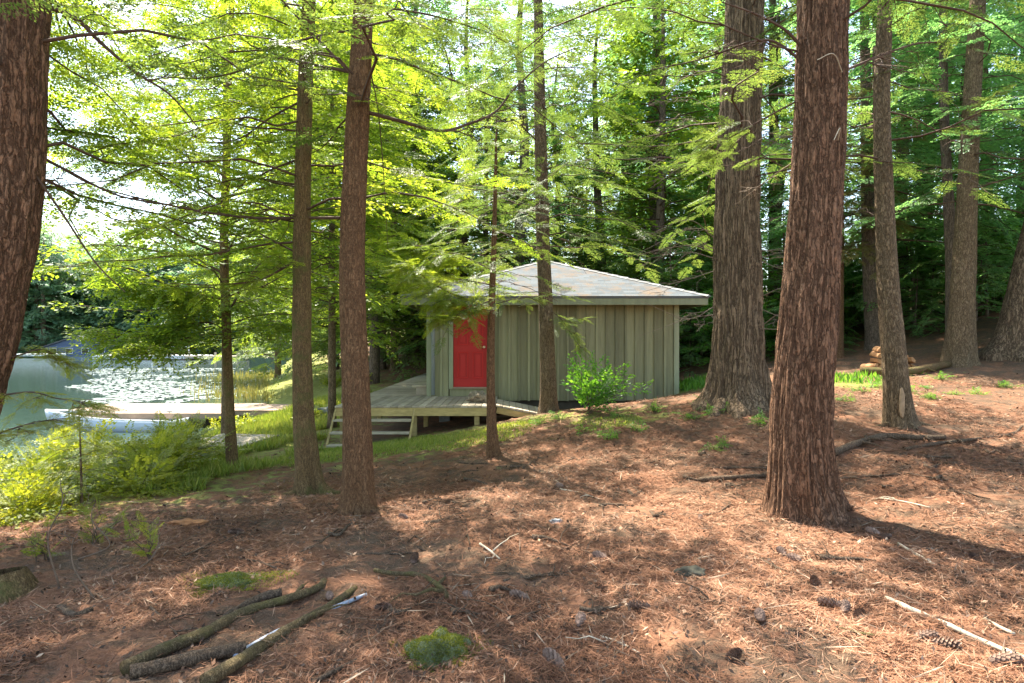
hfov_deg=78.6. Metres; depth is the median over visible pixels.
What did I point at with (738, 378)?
old hemlock tree
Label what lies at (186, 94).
maple tree
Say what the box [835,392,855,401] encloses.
seedling
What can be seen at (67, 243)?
tree
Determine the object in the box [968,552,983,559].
pine cone
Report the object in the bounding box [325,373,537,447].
deck
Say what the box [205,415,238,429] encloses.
shore bush
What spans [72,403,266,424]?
floating dock
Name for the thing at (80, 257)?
tree
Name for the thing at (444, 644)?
moss mound
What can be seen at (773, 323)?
young maple tree
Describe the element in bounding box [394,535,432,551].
fallen stick
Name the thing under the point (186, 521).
bark chunk
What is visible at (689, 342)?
young maple tree
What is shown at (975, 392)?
seedling
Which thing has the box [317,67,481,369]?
maple tree
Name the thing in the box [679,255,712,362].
young hemlock tree
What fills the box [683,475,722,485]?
surface root
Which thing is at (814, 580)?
pine cone
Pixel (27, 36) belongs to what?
hemlock tree
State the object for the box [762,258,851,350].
young maple tree
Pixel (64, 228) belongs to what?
sky
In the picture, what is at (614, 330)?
shed
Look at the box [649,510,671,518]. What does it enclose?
surface root
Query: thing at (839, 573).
surface root
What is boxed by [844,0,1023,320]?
hemlock tree
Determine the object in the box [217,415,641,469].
short grass
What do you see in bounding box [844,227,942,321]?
young maple tree
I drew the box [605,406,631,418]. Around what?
seedling
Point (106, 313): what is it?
tree
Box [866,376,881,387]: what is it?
seedling
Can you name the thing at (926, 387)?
seedling
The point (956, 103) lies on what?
hemlock tree
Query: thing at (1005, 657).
pine cone
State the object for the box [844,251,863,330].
young maple tree
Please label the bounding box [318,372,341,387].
shore bush
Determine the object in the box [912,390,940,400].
seedling
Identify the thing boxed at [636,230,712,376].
young hemlock tree
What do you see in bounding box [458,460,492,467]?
surface root
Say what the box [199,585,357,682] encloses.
fallen branch
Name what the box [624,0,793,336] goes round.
hemlock tree
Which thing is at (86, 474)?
shore bush
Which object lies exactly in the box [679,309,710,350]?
young maple tree
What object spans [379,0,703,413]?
hemlock tree
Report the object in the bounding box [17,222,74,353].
tree
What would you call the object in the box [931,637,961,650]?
pine cone
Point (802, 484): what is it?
hemlock tree
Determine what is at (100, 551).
bare sapling
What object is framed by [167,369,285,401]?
reeds
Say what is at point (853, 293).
young maple tree
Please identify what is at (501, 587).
surface root
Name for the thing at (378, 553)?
surface root
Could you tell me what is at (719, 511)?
surface root
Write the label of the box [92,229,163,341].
tree
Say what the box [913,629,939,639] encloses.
pine cone
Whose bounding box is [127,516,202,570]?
bare sapling
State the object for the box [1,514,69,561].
hemlock seedling
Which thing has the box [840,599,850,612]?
pine cone
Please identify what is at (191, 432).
shore bush
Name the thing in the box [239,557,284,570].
fallen stick
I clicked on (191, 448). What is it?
shore bush
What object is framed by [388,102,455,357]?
hemlock tree
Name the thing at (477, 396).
stone
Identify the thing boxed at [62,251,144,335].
tree
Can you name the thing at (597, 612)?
surface root
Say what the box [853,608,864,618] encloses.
pine cone
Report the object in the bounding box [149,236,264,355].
tree
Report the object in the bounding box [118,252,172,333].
tree
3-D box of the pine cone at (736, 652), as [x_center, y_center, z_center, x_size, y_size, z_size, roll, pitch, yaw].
[1.111,1.569,3.130,0.128,0.062,0.062,-12,-10,-41]
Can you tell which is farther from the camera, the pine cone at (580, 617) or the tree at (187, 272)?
the tree at (187, 272)
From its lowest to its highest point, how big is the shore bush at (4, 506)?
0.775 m
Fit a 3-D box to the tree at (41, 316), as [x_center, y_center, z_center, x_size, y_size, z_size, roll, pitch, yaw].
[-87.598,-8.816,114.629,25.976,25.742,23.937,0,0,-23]
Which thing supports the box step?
on the deck
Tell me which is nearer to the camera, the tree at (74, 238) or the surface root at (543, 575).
the surface root at (543, 575)
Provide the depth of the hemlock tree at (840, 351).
16.84 m
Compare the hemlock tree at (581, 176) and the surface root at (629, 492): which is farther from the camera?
the hemlock tree at (581, 176)
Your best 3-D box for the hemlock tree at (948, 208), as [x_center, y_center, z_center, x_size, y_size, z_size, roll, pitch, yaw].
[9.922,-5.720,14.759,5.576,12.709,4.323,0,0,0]
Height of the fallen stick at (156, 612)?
0.053 m
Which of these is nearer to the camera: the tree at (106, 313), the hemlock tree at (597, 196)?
the hemlock tree at (597, 196)
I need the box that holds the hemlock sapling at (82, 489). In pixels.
[9,414,128,514]
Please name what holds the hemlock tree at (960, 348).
on the ground at (922, 350)
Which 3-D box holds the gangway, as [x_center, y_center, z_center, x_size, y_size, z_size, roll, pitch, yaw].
[-7.460,2.139,19.675,1.720,0.162,1.850,0,0,0]
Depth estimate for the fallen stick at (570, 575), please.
4.18 m
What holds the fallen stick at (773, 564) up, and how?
on the ground at (922, 350)
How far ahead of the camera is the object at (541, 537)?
4.92 m
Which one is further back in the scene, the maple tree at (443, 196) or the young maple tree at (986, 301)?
the maple tree at (443, 196)
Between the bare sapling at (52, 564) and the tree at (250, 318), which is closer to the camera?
the bare sapling at (52, 564)
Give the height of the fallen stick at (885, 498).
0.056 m
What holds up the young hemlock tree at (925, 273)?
on the ground at (922, 350)
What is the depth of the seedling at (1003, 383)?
11.57 m
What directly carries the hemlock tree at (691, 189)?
on the ground at (922, 350)
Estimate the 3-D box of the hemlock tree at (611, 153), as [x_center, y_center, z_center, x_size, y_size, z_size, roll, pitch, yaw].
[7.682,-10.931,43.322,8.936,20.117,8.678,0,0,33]
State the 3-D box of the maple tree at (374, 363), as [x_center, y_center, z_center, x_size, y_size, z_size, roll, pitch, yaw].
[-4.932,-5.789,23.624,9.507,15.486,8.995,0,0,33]
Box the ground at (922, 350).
[0,280,1023,682]
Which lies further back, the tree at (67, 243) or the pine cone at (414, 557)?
the tree at (67, 243)
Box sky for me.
[42,0,1020,276]
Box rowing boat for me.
[45,409,193,431]
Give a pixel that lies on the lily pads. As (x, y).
(173, 391)
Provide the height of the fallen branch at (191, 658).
0.090 m
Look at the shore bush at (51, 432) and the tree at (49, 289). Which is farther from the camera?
the tree at (49, 289)
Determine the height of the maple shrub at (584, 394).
1.157 m
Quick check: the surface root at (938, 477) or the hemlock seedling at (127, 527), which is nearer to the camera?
the hemlock seedling at (127, 527)
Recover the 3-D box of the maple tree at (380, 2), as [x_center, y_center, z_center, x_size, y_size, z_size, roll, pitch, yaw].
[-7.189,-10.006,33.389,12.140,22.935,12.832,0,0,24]
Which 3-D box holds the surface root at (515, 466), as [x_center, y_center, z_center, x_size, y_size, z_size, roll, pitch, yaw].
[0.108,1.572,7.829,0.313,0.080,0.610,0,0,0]
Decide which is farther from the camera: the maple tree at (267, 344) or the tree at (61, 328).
the tree at (61, 328)
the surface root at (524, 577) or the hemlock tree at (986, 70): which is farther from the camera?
the hemlock tree at (986, 70)
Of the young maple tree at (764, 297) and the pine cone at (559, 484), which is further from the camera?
the young maple tree at (764, 297)
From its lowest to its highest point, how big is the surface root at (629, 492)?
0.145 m
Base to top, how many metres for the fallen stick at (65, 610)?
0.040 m
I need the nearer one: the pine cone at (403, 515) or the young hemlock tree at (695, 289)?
the pine cone at (403, 515)
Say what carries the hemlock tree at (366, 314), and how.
on the ground at (922, 350)
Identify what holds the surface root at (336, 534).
on the ground at (922, 350)
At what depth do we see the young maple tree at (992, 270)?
20.27 m
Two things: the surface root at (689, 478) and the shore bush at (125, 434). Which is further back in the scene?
the shore bush at (125, 434)
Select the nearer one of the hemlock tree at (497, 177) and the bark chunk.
the bark chunk
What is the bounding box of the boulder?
[318,406,327,414]
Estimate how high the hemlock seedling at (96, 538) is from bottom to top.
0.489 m
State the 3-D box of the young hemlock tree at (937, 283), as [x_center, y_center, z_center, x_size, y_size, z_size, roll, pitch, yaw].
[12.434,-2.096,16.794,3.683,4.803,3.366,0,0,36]
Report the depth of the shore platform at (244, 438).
12.72 m
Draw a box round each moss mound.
[176,569,299,597]
[387,625,491,672]
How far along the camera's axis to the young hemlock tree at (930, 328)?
18.29 m
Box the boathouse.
[41,335,129,355]
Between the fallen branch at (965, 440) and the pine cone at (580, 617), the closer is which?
the pine cone at (580, 617)
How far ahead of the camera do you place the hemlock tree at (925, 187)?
22.48 m
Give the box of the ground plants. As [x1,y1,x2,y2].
[679,370,922,390]
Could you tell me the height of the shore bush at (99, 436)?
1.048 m
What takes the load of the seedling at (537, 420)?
on the ground at (922, 350)
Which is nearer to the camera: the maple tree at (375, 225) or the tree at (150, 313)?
the maple tree at (375, 225)
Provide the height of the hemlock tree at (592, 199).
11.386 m
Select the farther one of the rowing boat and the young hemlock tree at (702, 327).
the young hemlock tree at (702, 327)
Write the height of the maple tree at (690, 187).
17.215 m
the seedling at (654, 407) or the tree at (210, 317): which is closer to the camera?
the seedling at (654, 407)
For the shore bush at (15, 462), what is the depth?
8.14 m
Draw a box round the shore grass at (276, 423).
[63,389,371,501]
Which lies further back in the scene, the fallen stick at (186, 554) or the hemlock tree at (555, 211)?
the hemlock tree at (555, 211)
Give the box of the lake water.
[0,355,290,465]
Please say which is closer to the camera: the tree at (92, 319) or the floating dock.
the floating dock
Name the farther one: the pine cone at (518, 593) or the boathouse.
the boathouse
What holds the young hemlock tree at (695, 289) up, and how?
on the ground at (922, 350)
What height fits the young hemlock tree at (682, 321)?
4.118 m
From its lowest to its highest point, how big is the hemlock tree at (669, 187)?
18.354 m
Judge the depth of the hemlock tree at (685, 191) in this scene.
31.94 m
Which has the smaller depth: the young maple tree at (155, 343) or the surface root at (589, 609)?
the surface root at (589, 609)
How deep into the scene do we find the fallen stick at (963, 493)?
5.95 m
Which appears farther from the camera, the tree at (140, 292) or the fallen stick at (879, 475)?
the tree at (140, 292)
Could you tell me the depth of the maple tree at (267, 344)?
26.02 m
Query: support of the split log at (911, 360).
on the split log
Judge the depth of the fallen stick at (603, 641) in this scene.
3.31 m
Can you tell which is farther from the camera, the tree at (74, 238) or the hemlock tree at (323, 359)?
the tree at (74, 238)
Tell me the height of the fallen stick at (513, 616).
0.100 m
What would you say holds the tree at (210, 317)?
on the ground at (922, 350)
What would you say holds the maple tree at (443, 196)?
on the ground at (922, 350)
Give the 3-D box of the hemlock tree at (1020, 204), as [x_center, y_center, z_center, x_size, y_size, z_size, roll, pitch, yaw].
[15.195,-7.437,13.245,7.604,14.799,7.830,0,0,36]
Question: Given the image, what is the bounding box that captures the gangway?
[235,404,290,415]
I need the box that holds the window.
[65,348,72,353]
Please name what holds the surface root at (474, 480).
on the ground at (922, 350)
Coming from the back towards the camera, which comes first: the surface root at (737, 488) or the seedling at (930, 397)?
the seedling at (930, 397)
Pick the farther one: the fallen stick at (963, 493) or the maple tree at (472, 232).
the maple tree at (472, 232)
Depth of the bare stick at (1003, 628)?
3.48 m
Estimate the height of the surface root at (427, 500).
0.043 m
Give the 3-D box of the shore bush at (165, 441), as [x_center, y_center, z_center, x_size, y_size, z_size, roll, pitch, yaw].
[-4.922,1.479,8.667,2.249,1.006,2.052,0,0,-27]
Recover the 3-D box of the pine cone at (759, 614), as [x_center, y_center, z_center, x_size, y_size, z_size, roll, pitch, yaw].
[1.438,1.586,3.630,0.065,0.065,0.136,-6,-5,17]
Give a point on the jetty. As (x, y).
(191, 357)
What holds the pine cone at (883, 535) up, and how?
on the ground at (922, 350)
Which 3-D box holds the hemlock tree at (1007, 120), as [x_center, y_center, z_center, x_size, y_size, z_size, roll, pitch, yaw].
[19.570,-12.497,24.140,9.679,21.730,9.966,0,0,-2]
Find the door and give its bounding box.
[453,305,487,386]
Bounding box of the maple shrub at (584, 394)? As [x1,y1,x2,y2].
[559,351,652,413]
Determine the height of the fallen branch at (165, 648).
0.099 m
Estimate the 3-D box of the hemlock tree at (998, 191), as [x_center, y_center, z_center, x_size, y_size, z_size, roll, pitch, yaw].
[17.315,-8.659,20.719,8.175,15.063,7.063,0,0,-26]
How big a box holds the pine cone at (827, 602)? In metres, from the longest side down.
0.151 x 0.073 x 0.072 m
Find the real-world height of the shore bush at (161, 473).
0.696 m
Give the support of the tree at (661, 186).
on the ground at (922, 350)
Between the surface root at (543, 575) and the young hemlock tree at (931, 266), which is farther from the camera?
the young hemlock tree at (931, 266)
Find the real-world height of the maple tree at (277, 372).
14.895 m
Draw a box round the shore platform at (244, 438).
[201,433,278,446]
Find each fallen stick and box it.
[56,604,93,617]
[149,605,223,639]
[179,532,254,558]
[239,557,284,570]
[294,528,337,554]
[311,658,357,682]
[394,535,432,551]
[450,517,470,544]
[457,598,539,624]
[479,533,518,563]
[550,566,599,588]
[567,635,639,653]
[629,538,650,559]
[671,581,743,609]
[712,466,766,468]
[759,558,799,573]
[836,626,897,638]
[840,473,939,482]
[871,496,929,507]
[939,487,989,498]
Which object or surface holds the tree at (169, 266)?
on the ground at (922, 350)
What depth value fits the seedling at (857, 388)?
11.01 m
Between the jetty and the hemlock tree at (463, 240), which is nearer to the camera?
the hemlock tree at (463, 240)
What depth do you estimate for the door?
14.62 m
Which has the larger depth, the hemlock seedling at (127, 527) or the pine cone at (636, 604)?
the hemlock seedling at (127, 527)
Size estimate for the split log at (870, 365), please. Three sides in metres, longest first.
0.391 x 0.108 x 0.085 m
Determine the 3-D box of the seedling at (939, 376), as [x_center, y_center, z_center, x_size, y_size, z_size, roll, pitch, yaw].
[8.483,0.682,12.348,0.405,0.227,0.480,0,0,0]
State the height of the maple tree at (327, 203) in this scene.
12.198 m
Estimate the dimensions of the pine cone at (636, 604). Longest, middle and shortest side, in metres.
0.141 x 0.068 x 0.068 m
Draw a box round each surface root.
[327,519,359,536]
[356,550,413,556]
[374,600,411,626]
[406,602,489,624]
[422,498,465,505]
[423,505,473,524]
[449,469,478,474]
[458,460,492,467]
[463,477,501,488]
[480,584,512,592]
[484,572,556,578]
[503,563,573,581]
[510,462,532,469]
[514,460,539,468]
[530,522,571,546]
[561,456,585,460]
[568,599,609,620]
[579,604,620,613]
[598,502,629,512]
[626,483,647,496]
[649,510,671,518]
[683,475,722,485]
[698,449,715,458]
[702,494,751,515]
[723,477,743,487]
[725,482,747,491]
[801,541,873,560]
[821,570,856,579]
[877,484,905,491]
[923,462,958,468]
[925,453,953,459]
[927,474,954,480]
[983,445,1005,453]
[985,563,1018,571]
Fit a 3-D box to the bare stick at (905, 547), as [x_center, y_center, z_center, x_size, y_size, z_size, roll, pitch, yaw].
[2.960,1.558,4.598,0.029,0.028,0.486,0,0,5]
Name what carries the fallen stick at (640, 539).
on the ground at (922, 350)
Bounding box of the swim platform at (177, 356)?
[92,346,212,358]
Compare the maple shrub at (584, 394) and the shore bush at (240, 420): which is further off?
the shore bush at (240, 420)
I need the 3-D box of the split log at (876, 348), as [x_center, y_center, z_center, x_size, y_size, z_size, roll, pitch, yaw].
[8.222,0.164,14.049,0.134,0.105,0.486,2,3,18]
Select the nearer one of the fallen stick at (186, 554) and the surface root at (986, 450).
the fallen stick at (186, 554)
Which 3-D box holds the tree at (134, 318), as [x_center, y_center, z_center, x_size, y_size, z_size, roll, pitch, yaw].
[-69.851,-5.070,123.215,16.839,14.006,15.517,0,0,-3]
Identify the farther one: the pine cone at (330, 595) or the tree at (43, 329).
the tree at (43, 329)
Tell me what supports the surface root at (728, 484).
on the ground at (922, 350)
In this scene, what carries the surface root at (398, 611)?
on the ground at (922, 350)
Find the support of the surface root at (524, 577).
on the ground at (922, 350)
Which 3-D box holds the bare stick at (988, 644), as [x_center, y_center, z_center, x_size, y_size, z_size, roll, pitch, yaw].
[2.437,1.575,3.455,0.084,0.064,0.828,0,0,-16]
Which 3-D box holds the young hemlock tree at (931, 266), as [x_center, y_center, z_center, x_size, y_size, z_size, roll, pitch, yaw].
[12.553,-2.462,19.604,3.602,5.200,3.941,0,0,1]
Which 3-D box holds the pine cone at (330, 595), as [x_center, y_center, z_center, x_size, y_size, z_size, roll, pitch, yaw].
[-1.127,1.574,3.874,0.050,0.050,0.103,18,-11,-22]
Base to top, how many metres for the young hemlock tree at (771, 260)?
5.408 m
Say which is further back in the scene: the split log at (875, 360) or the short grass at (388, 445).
the split log at (875, 360)
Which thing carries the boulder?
on the ground at (922, 350)
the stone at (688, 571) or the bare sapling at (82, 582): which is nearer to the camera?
the bare sapling at (82, 582)
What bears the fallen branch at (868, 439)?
on the ground at (922, 350)
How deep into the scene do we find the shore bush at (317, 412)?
17.32 m
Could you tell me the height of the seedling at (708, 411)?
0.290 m
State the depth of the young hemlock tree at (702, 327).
22.79 m
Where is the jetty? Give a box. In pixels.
[184,353,247,359]
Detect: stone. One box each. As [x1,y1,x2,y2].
[466,390,486,402]
[549,518,562,523]
[673,565,705,578]
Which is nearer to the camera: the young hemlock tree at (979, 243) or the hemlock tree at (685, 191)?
the young hemlock tree at (979, 243)
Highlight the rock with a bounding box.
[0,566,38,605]
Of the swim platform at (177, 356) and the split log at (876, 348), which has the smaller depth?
the split log at (876, 348)
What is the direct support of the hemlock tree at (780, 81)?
on the ground at (922, 350)
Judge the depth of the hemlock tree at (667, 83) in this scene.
26.36 m
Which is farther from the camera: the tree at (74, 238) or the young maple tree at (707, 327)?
the tree at (74, 238)
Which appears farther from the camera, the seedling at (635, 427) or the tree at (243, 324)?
the tree at (243, 324)
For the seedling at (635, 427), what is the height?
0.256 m
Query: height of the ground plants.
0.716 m
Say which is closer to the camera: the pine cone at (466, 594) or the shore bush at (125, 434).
the pine cone at (466, 594)
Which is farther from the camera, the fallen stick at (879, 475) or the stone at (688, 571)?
the fallen stick at (879, 475)
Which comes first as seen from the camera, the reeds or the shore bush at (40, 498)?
the shore bush at (40, 498)
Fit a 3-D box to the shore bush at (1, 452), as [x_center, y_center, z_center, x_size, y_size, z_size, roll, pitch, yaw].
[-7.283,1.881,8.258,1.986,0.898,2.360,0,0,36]
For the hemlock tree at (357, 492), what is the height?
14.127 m
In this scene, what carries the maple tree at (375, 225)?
on the ground at (922, 350)
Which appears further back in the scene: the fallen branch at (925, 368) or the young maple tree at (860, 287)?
the young maple tree at (860, 287)
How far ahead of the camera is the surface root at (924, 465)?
6.79 m
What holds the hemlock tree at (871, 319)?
on the ground at (922, 350)
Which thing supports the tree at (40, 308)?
on the ground at (922, 350)
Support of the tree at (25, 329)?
on the ground at (922, 350)
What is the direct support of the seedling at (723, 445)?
on the ground at (922, 350)
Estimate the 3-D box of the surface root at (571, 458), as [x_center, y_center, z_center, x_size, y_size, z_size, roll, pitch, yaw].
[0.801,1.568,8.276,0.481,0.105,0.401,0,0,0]
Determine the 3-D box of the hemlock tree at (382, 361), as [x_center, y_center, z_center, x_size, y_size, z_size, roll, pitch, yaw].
[-6.117,-6.064,27.594,9.402,16.571,8.808,0,0,11]
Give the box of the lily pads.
[65,368,259,403]
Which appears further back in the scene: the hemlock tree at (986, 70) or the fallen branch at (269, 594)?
the hemlock tree at (986, 70)
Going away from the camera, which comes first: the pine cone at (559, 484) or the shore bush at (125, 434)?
the pine cone at (559, 484)
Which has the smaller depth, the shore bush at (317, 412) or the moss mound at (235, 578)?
the moss mound at (235, 578)
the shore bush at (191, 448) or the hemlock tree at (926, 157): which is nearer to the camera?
the shore bush at (191, 448)
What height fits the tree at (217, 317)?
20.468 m
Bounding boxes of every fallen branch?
[119,577,326,675]
[130,641,245,678]
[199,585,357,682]
[220,588,281,617]
[233,593,366,656]
[700,472,766,481]
[835,433,945,455]
[860,361,951,374]
[903,425,1022,450]
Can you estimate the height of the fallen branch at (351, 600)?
0.061 m
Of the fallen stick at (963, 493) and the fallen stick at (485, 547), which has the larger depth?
the fallen stick at (963, 493)
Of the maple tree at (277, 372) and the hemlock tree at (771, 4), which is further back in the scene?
the maple tree at (277, 372)
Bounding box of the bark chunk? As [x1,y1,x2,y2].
[167,518,208,525]
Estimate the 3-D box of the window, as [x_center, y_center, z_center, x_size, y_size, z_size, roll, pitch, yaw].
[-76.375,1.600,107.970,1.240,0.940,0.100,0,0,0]
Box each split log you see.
[860,363,877,366]
[869,351,880,357]
[870,358,880,363]
[872,346,880,351]
[908,357,915,362]
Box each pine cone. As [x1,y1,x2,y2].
[228,528,243,533]
[325,591,333,599]
[374,602,391,610]
[398,513,408,518]
[410,552,418,562]
[462,590,472,597]
[509,589,527,599]
[542,647,564,668]
[555,482,563,487]
[575,611,586,626]
[591,550,606,558]
[627,600,650,610]
[725,647,742,662]
[754,608,765,621]
[776,546,786,555]
[786,552,801,561]
[810,575,821,588]
[817,596,841,608]
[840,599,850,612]
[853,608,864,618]
[865,526,879,535]
[878,533,891,538]
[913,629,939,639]
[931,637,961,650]
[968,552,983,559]
[988,651,1023,665]
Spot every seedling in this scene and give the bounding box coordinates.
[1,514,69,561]
[76,491,130,543]
[105,511,163,559]
[529,414,552,425]
[548,410,571,419]
[571,425,596,435]
[594,426,620,439]
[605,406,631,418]
[624,419,648,431]
[648,397,666,411]
[673,408,706,418]
[698,435,731,451]
[702,400,724,414]
[748,408,767,426]
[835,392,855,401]
[846,384,871,391]
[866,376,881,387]
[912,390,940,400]
[917,380,933,388]
[929,371,953,379]
[943,391,969,394]
[968,386,991,394]
[997,381,1021,387]
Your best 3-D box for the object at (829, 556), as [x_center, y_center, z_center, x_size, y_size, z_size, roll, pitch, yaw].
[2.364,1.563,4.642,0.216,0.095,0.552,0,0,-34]
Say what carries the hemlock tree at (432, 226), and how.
on the ground at (922, 350)
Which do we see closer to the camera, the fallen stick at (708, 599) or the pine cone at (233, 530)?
the fallen stick at (708, 599)
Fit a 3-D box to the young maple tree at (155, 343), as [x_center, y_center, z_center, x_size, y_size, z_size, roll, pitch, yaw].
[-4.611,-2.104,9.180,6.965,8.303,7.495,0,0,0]
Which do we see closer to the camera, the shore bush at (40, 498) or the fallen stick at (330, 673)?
the fallen stick at (330, 673)
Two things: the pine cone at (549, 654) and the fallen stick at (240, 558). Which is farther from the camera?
the fallen stick at (240, 558)
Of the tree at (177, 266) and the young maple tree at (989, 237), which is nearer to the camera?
the young maple tree at (989, 237)
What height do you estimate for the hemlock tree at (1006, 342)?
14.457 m
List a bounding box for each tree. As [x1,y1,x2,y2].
[0,0,458,448]
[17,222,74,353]
[17,226,94,353]
[18,221,86,353]
[20,226,107,352]
[20,249,83,348]
[20,256,100,340]
[31,0,442,464]
[33,0,580,496]
[33,243,118,338]
[39,233,83,332]
[46,242,169,343]
[46,266,99,330]
[46,269,117,338]
[47,0,416,433]
[60,232,95,256]
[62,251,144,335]
[63,0,625,518]
[79,239,154,331]
[84,254,183,341]
[87,285,124,333]
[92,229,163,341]
[108,289,159,332]
[114,218,210,350]
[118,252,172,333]
[121,0,475,336]
[134,244,208,333]
[137,244,214,322]
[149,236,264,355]
[172,0,461,428]
[176,247,256,354]
[179,254,286,353]
[184,160,327,381]
[188,103,389,371]
[205,256,272,355]
[208,252,327,353]
[217,0,470,403]
[232,44,421,380]
[247,0,509,383]
[249,0,479,316]
[259,284,339,348]
[269,14,467,390]
[313,186,425,357]
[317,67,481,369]
[324,0,513,361]
[367,115,595,458]
[368,0,566,384]
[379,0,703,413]
[379,102,481,351]
[384,0,615,360]
[386,310,425,364]
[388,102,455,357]
[397,69,575,317]
[430,0,1023,529]
[430,92,534,275]
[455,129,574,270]
[505,0,710,354]
[505,0,1023,418]
[505,43,634,269]
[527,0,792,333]
[531,102,594,266]
[550,120,619,263]
[554,0,780,324]
[560,0,705,334]
[560,147,628,263]
[567,45,672,271]
[574,91,683,317]
[576,4,762,279]
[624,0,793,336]
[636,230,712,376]
[643,0,1023,430]
[660,263,703,366]
[664,59,764,321]
[665,78,763,303]
[665,79,763,266]
[672,3,789,257]
[674,280,712,365]
[676,0,906,338]
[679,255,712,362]
[679,289,776,365]
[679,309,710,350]
[680,0,863,353]
[681,257,709,350]
[681,275,712,363]
[760,0,957,357]
[760,0,1003,349]
[760,0,1023,281]
[760,201,863,356]
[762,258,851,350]
[763,1,1023,322]
[763,286,780,343]
[765,306,778,343]
[842,0,1023,338]
[842,0,1023,367]
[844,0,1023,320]
[844,2,1021,313]
[844,8,1019,307]
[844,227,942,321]
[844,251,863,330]
[844,260,862,330]
[845,187,995,335]
[900,264,944,337]
[901,196,1015,315]
[901,247,944,324]
[904,0,1023,361]
[904,184,1020,336]
[904,214,1020,315]
[908,4,1020,234]
[909,247,935,313]
[910,1,1023,302]
[911,194,1023,308]
[913,0,1023,284]
[977,229,1017,305]
[1001,19,1023,232]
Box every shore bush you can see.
[0,426,75,468]
[0,432,146,501]
[0,445,109,483]
[0,446,23,472]
[0,461,100,529]
[0,472,109,522]
[1,417,155,474]
[52,410,241,477]
[53,442,212,504]
[88,427,251,465]
[103,419,150,454]
[129,409,255,455]
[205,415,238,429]
[235,410,261,425]
[288,401,325,418]
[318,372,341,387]
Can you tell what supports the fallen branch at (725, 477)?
on the ground at (922, 350)
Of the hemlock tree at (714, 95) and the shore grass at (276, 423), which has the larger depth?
the hemlock tree at (714, 95)
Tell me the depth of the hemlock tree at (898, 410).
8.41 m
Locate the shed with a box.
[398,261,710,421]
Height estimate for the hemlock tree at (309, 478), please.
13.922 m
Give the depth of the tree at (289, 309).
110.86 m
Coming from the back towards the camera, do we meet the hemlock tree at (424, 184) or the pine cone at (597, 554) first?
the hemlock tree at (424, 184)
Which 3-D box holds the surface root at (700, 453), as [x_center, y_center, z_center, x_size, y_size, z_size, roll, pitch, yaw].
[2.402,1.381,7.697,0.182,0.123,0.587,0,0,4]
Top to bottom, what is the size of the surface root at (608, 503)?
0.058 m
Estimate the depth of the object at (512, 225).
31.41 m
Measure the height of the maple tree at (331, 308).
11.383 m
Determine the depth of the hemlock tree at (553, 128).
27.48 m
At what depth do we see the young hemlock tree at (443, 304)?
8.65 m
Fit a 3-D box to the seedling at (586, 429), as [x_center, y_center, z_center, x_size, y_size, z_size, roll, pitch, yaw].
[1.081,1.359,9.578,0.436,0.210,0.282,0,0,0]
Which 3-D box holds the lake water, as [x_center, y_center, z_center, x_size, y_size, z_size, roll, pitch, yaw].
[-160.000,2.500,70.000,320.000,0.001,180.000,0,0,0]
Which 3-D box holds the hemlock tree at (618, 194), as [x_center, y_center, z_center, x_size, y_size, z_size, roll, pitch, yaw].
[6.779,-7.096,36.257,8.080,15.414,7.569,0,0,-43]
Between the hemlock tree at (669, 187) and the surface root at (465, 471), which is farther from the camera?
the hemlock tree at (669, 187)
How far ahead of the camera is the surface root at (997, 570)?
4.24 m
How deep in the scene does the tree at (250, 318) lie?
110.46 m
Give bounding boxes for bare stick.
[885,596,1023,656]
[896,542,934,563]
[985,618,1014,634]
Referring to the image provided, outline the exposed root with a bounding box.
[373,568,450,602]
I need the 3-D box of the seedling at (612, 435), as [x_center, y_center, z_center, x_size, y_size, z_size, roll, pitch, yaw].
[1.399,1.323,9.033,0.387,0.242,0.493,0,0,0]
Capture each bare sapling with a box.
[34,481,84,586]
[34,528,95,599]
[77,499,123,559]
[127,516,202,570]
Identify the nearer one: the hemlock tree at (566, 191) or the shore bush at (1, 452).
the shore bush at (1, 452)
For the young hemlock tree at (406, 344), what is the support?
on the ground at (922, 350)
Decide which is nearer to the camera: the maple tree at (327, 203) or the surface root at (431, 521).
the surface root at (431, 521)
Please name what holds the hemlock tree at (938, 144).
on the ground at (922, 350)
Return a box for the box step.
[412,382,425,394]

